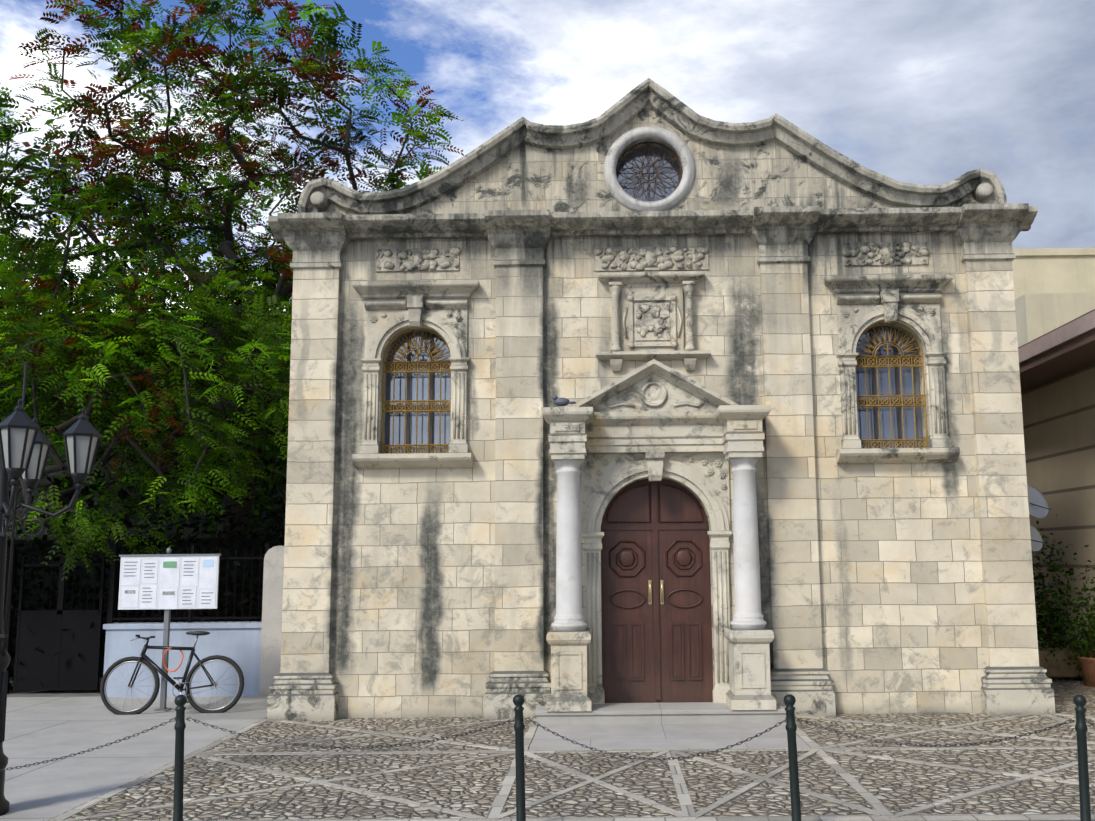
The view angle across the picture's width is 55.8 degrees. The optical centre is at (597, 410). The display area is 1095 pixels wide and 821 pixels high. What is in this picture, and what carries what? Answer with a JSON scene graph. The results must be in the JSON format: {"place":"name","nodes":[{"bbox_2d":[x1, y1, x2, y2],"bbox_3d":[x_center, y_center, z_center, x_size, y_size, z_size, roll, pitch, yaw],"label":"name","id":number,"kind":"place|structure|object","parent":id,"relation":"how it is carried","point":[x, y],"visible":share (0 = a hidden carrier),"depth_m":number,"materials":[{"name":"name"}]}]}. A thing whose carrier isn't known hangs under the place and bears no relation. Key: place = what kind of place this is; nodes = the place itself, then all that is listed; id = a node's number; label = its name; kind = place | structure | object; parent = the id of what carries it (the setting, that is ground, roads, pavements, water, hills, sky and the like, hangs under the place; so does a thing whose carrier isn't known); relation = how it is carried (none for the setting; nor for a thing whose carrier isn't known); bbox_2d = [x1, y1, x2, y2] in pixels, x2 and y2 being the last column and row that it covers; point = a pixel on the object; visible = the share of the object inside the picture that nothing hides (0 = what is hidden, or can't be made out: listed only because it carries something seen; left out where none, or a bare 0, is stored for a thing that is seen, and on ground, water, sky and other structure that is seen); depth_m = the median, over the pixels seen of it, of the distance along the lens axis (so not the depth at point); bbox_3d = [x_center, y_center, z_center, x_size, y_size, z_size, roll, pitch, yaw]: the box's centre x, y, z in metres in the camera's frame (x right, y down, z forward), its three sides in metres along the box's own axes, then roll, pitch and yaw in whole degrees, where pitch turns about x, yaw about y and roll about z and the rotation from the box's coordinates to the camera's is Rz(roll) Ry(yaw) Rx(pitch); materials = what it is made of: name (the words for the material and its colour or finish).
{"place":"outdoors","nodes":[
{"label":"outdoors","id":0,"kind":"place"},
{"bbox_2d":[0,209,291,580],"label":"tree","id":1,"kind":"object","parent":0,"point":[113,353],"depth_m":15.44,"materials":[{"name":"green plant"}]},
{"bbox_2d":[0,0,1094,313],"label":"sky","id":2,"kind":"structure","parent":0,"point":[921,92],"materials":[{"name":"blue"}]},
{"bbox_2d":[7,678,1094,820],"bbox_3d":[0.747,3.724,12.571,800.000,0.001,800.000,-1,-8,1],"label":"ground","id":3,"kind":"structure","parent":0,"point":[68,693],"depth_m":15.19,"materials":[{"name":"grey concrete"}]},
{"bbox_2d":[0,696,267,820],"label":"concrete paving","id":4,"kind":"structure","parent":3,"relation":"on","point":[39,729],"depth_m":11.15,"materials":[{"name":"grey concrete"}]},
{"bbox_2d":[0,398,101,815],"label":"street lamp post","id":5,"kind":"object","parent":4,"relation":"on","point":[25,443],"visible":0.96,"depth_m":8.26,"materials":[{"name":"black metal"}]},
{"bbox_2d":[0,362,27,656],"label":"pole","id":6,"kind":"object","parent":5,"relation":"attached to","point":[5,634],"visible":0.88,"depth_m":8.24,"materials":[{"name":"black metal"}]},
{"bbox_2d":[118,547,220,710],"bbox_3d":[-5.644,2.860,13.553,1.340,2.105,0.160,-1,-8,1],"label":"notice board","id":7,"kind":"object","parent":4,"relation":"on","point":[167,582],"visible":1,"depth_m":13.57,"materials":[{"name":"grey"}]},
{"bbox_2d":[100,631,243,714],"bbox_3d":[-5.444,3.372,13.232,1.806,1.054,0.624,0,-14,-3],"label":"bicycle","id":8,"kind":"object","parent":4,"relation":"on","point":[145,660],"visible":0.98,"depth_m":13.20,"materials":[{"name":"black metal"}]},
{"bbox_2d":[3,542,269,693],"bbox_3d":[-10.017,3.100,15.381,10.455,2.220,0.396,-1,-8,3],"label":"iron fence","id":9,"kind":"object","parent":3,"relation":"on","point":[67,668],"visible":0.73,"depth_m":15.29,"materials":[{"name":"black metal"}]},
{"bbox_2d":[0,312,289,677],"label":"dark garden shade","id":10,"kind":"object","parent":3,"relation":"on","point":[203,538],"depth_m":17.50,"materials":[{"name":"black"}]},
{"bbox_2d":[0,119,289,539],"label":"tree","id":11,"kind":"object","parent":3,"relation":"on","point":[76,241],"depth_m":23.25,"materials":[{"name":"green plant"}]},
{"bbox_2d":[3,376,286,691],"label":"garden bushes","id":12,"kind":"object","parent":3,"relation":"on","point":[43,544],"visible":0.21,"depth_m":16.33,"materials":[{"name":"green plant"}]},
{"bbox_2d":[103,621,261,696],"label":"wall","id":13,"kind":"structure","parent":3,"relation":"on","point":[239,643],"depth_m":14.80,"materials":[{"name":"paint"}]},
{"bbox_2d":[171,363,286,531],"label":"tree branches","id":14,"kind":"object","parent":3,"relation":"on","point":[266,498],"visible":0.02,"depth_m":23.53,"materials":[{"name":"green plant"}]},
{"bbox_2d":[138,284,291,537],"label":"tree leaves","id":15,"kind":"object","parent":14,"relation":"attached to","point":[253,526],"visible":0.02,"depth_m":23.75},
{"bbox_2d":[0,0,463,537],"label":"tree","id":16,"kind":"object","parent":3,"relation":"on","point":[164,36],"depth_m":17.44,"materials":[{"name":"green plant"}]},
{"bbox_2d":[259,546,283,696],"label":"wall pier and posts","id":17,"kind":"structure","parent":3,"relation":"on","point":[271,629],"depth_m":14.80,"materials":[{"name":"stone"}]},
{"bbox_2d":[48,677,1094,820],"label":"forecourt cobbles","id":18,"kind":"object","parent":3,"relation":"on","point":[474,786],"depth_m":9.19,"materials":[{"name":"grey stone"}]},
{"bbox_2d":[49,713,1094,820],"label":"paving strips","id":19,"kind":"object","parent":18,"relation":"on","point":[883,812],"visible":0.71,"depth_m":8.97,"materials":[{"name":"grey stone"}]},
{"bbox_2d":[529,723,809,749],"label":"stone walkway","id":20,"kind":"structure","parent":18,"relation":"on","point":[664,736],"depth_m":11.10,"materials":[{"name":"stone"}]},
{"bbox_2d":[1038,647,1094,678],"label":"planter box","id":21,"kind":"object","parent":18,"relation":"on","point":[1060,668],"visible":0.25,"depth_m":15.45,"materials":[{"name":"brown wood"}]},
{"bbox_2d":[1032,521,1080,646],"bbox_3d":[7.136,3.084,16.607,1.565,2.788,1.549,4,-9,-30],"label":"shrub","id":22,"kind":"object","parent":21,"relation":"in","point":[1050,616],"visible":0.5,"depth_m":16.46,"materials":[{"name":"green plant"}]},
{"bbox_2d":[1037,624,1085,660],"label":"planter plants","id":23,"kind":"object","parent":21,"relation":"on","point":[1054,637],"visible":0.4,"depth_m":15.77,"materials":[{"name":"green plant"}]},
{"bbox_2d":[1044,591,1094,686],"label":"terracotta pot","id":24,"kind":"object","parent":18,"relation":"on","point":[1088,668],"visible":0.77,"depth_m":14.88,"materials":[{"name":"orange ceramic"}]},
{"bbox_2d":[1034,545,1094,679],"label":"pot shrub","id":25,"kind":"object","parent":24,"relation":"in","point":[1083,643],"visible":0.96,"depth_m":15.04,"materials":[{"name":"green plant"}]},
{"bbox_2d":[173,694,1090,820],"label":"bollards","id":26,"kind":"object","parent":3,"relation":"on","point":[1079,701],"visible":1,"depth_m":7.31,"materials":[{"name":"black metal"}]},
{"bbox_2d":[0,718,1094,771],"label":"bollard chains","id":27,"kind":"object","parent":26,"relation":"attached to","point":[620,755],"visible":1,"depth_m":7.42,"materials":[{"name":"grey metal"}]},
{"bbox_2d":[321,103,987,717],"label":"church facade wall","id":28,"kind":"structure","parent":0,"point":[903,627],"depth_m":12.96,"materials":[{"name":"beige stone"}]},
{"bbox_2d":[351,246,479,468],"bbox_3d":[-2.325,-0.688,13.293,1.620,2.878,0.560,-1,-8,1],"label":"window surround","id":29,"kind":"object","parent":28,"relation":"attached to","point":[387,304],"visible":1,"depth_m":13.19,"materials":[{"name":"grey stone"}]},
{"bbox_2d":[381,328,450,452],"bbox_3d":[-2.321,-0.250,13.262,0.902,1.660,0.024,-1,-8,1],"label":"window grille","id":30,"kind":"object","parent":29,"relation":"in","point":[416,401],"visible":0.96,"depth_m":13.26,"materials":[{"name":"gold metal"}]},
{"bbox_2d":[385,334,450,452],"bbox_3d":[-2.318,-0.200,13.442,0.900,1.608,0.030,-1,-8,1],"label":"window frame","id":31,"kind":"object","parent":29,"relation":"in","point":[430,413],"visible":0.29,"depth_m":13.42,"materials":[{"name":"brown wood"}]},
{"bbox_2d":[385,331,450,452],"bbox_3d":[-2.318,-0.222,13.465,0.900,1.658,0.010,-1,-8,1],"label":"window glass","id":32,"kind":"object","parent":31,"relation":"in","point":[422,429],"visible":0.48,"depth_m":13.46,"materials":[{"name":"glass"}]},
{"bbox_2d":[594,246,710,370],"bbox_3d":[0.700,-1.327,13.195,1.494,1.638,0.178,-1,-8,1],"label":"carved relief panel","id":33,"kind":"object","parent":28,"relation":"attached to","point":[652,326],"visible":1,"depth_m":13.21,"materials":[{"name":"grey stone"}]},
{"bbox_2d":[535,359,785,724],"bbox_3d":[0.722,1.511,12.522,2.940,4.370,0.710,-1,-8,1],"label":"door portal","id":34,"kind":"object","parent":28,"relation":"attached to","point":[653,420],"visible":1,"depth_m":12.49,"materials":[{"name":"beige stone"}]},
{"bbox_2d":[601,478,712,702],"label":"church door leaves","id":35,"kind":"object","parent":34,"relation":"in","point":[656,650],"visible":0.98,"depth_m":12.98,"materials":[{"name":"brown wood"}]},
{"bbox_2d":[648,580,663,603],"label":"door handles","id":36,"kind":"object","parent":35,"relation":"attached to","point":[661,591],"visible":1,"depth_m":12.97,"materials":[{"name":"gold metal"}]},
{"bbox_2d":[267,78,1054,720],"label":"pilasters and cornice","id":37,"kind":"structure","parent":28,"relation":"attached to","point":[987,230],"depth_m":13.04,"materials":[{"name":"beige stone"}]},
{"bbox_2d":[824,241,959,463],"bbox_3d":[3.734,-0.754,13.232,1.620,2.875,0.560,-1,-8,1],"label":"window surround","id":38,"kind":"object","parent":28,"relation":"attached to","point":[913,301],"visible":1,"depth_m":13.12,"materials":[{"name":"grey stone"}]},
{"bbox_2d":[855,329,921,447],"bbox_3d":[3.741,-0.267,13.381,0.900,1.608,0.030,-1,-8,1],"label":"window frame","id":39,"kind":"object","parent":38,"relation":"in","point":[897,393],"visible":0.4,"depth_m":13.37,"materials":[{"name":"brown wood"}]},
{"bbox_2d":[856,326,922,447],"bbox_3d":[3.741,-0.289,13.405,0.900,1.658,0.010,-1,-8,1],"label":"window glass","id":40,"kind":"object","parent":39,"relation":"in","point":[885,417],"visible":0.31,"depth_m":13.39,"materials":[{"name":"glass"}]},
{"bbox_2d":[855,323,927,447],"bbox_3d":[3.739,-0.318,13.202,0.902,1.660,0.024,-1,-8,1],"label":"window grille","id":41,"kind":"object","parent":38,"relation":"in","point":[876,366],"visible":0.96,"depth_m":13.20,"materials":[{"name":"gold metal"}]},
{"bbox_2d":[1012,248,1094,346],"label":"yellow building","id":42,"kind":"structure","parent":0,"point":[1054,288],"depth_m":35.73,"materials":[{"name":"beige paint"}]},
{"bbox_2d":[1018,309,1094,649],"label":"neighbour building","id":43,"kind":"structure","parent":0,"point":[1057,373],"depth_m":16.32,"materials":[{"name":"beige paint"}]},
{"bbox_2d":[1027,485,1051,550],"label":"satellite dishes","id":44,"kind":"object","parent":43,"relation":"attached to","point":[1038,505],"visible":0.44,"depth_m":14.81,"materials":[{"name":"grey metal"}]},
{"bbox_3d":[0.812,1.210,21.858,9.400,7.550,16.700,-1,-8,1],"label":"church","id":45,"kind":"object","parent":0,"visible":0},
{"bbox_2d":[551,395,576,405],"bbox_3d":[-0.416,-0.107,12.554,0.321,0.175,0.095,-1,-8,1],"label":"pigeon","id":46,"kind":"object","parent":45,"relation":"on","point":[561,401],"visible":0.9,"depth_m":12.53,"materials":[{"name":"grey"}]},
{"bbox_2d":[616,141,681,201],"bbox_3d":[0.681,-3.142,13.652,0.884,0.884,0.024,-1,-8,1],"label":"window tracery","id":47,"kind":"object","parent":45,"relation":"attached to","point":[649,166],"visible":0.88,"depth_m":13.65,"materials":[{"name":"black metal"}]},
{"bbox_2d":[618,147,680,200],"bbox_3d":[0.683,-3.117,13.835,0.880,0.880,0.010,-1,-8,1],"label":"round window glass","id":48,"kind":"object","parent":45,"relation":"attached to","point":[623,180],"visible":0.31,"depth_m":13.84,"materials":[{"name":"grey"}]}
]}

